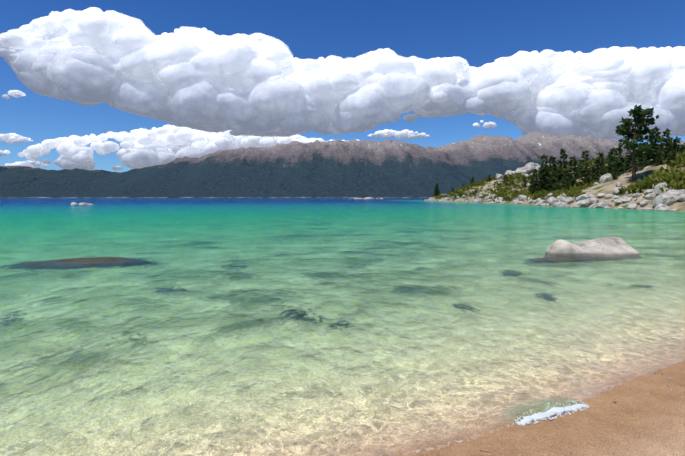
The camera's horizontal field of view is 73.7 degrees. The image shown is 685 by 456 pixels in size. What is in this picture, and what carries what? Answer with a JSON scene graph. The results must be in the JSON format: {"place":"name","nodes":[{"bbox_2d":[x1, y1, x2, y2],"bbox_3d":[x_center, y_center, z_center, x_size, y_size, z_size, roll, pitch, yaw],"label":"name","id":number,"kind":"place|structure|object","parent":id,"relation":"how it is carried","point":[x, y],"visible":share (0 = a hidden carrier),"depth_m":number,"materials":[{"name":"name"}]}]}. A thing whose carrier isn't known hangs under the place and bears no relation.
{"place":"outdoors","nodes":[
{"label":"outdoors","id":0,"kind":"place"},
{"bbox_2d":[0,197,429,197],"bbox_3d":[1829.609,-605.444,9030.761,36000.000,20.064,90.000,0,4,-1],"label":"shore terrain","id":1,"kind":"structure","parent":0,"point":[212,197],"depth_m":8911.49,"materials":[{"name":"grey"}]},
{"bbox_2d":[0,90,496,170],"bbox_3d":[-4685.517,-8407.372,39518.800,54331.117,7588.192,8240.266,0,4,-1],"label":"cloud","id":2,"kind":"structure","parent":0,"point":[143,148],"depth_m":37929.23,"materials":[{"name":"white"}]},
{"bbox_2d":[0,198,684,455],"bbox_3d":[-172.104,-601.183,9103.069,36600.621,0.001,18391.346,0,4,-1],"label":"lake water","id":3,"kind":"structure","parent":0,"point":[287,327],"depth_m":7.10,"materials":[{"name":"teal liquid"}]},
{"bbox_2d":[71,197,382,204],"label":"distant rocks","id":4,"kind":"object","parent":3,"relation":"in","point":[75,203],"visible":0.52,"depth_m":118.69,"materials":[{"name":"stone"}]},
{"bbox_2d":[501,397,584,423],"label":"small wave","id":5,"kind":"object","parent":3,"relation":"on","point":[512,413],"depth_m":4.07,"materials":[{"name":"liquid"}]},
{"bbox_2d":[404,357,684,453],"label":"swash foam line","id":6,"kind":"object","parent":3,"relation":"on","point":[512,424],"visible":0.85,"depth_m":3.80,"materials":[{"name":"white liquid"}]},
{"bbox_2d":[0,7,684,138],"bbox_3d":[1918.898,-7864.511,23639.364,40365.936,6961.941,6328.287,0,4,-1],"label":"cloud","id":7,"kind":"structure","parent":0,"point":[237,84],"depth_m":21670.67,"materials":[{"name":"white"}]},
{"bbox_2d":[0,131,684,196],"bbox_3d":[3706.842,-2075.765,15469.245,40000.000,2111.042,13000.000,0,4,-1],"label":"mountain range","id":8,"kind":"structure","parent":0,"point":[357,168],"depth_m":11576.42,"materials":[{"name":"grey stone"}]},
{"bbox_2d":[0,0,684,172],"label":"sky","id":9,"kind":"structure","parent":0,"point":[479,32],"materials":[{"name":"blue"}]},
{"bbox_2d":[399,362,684,455],"bbox_3d":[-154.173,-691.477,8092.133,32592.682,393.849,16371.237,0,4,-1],"label":"sandy beach","id":10,"kind":"structure","parent":0,"point":[598,427],"depth_m":3.64,"materials":[{"name":"beige sand"}]},
{"bbox_2d":[53,257,123,261],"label":"dark submerged rocks","id":11,"kind":"object","parent":10,"relation":"on","point":[88,259],"visible":0.06,"depth_m":13.72,"materials":[{"name":"grey stone"}]},
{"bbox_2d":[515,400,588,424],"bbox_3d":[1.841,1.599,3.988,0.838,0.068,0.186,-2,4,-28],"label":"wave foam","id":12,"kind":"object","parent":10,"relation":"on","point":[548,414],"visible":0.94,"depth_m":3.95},
{"bbox_2d":[500,373,672,445],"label":"beach pebbles","id":13,"kind":"object","parent":10,"relation":"on","point":[653,373],"visible":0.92,"depth_m":4.41,"materials":[{"name":"stone"}]},
{"bbox_2d":[545,237,639,255],"bbox_3d":[8.223,0.975,15.421,3.022,1.294,1.472,0,4,-1],"label":"boulder","id":14,"kind":"object","parent":10,"relation":"on","point":[611,246],"visible":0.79,"depth_m":15.01,"materials":[{"name":"stone"}]},
{"bbox_2d":[430,159,684,210],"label":"headland terrain","id":15,"kind":"structure","parent":0,"point":[606,188],"depth_m":97.05,"materials":[{"name":"beige stone"}]},
{"bbox_2d":[424,162,684,210],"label":"rocks","id":16,"kind":"object","parent":15,"relation":"on","point":[664,201],"visible":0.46,"depth_m":90.05,"materials":[{"name":"stone"}]},
{"bbox_2d":[432,104,684,196],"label":"pine trees","id":17,"kind":"object","parent":15,"relation":"on","point":[654,153],"visible":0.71,"depth_m":120.62,"materials":[{"name":"green plant"}]},
{"bbox_2d":[434,152,684,201],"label":"shrubs","id":18,"kind":"object","parent":15,"relation":"on","point":[669,178],"visible":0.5,"depth_m":117.25,"materials":[{"name":"green plant"}]}
]}

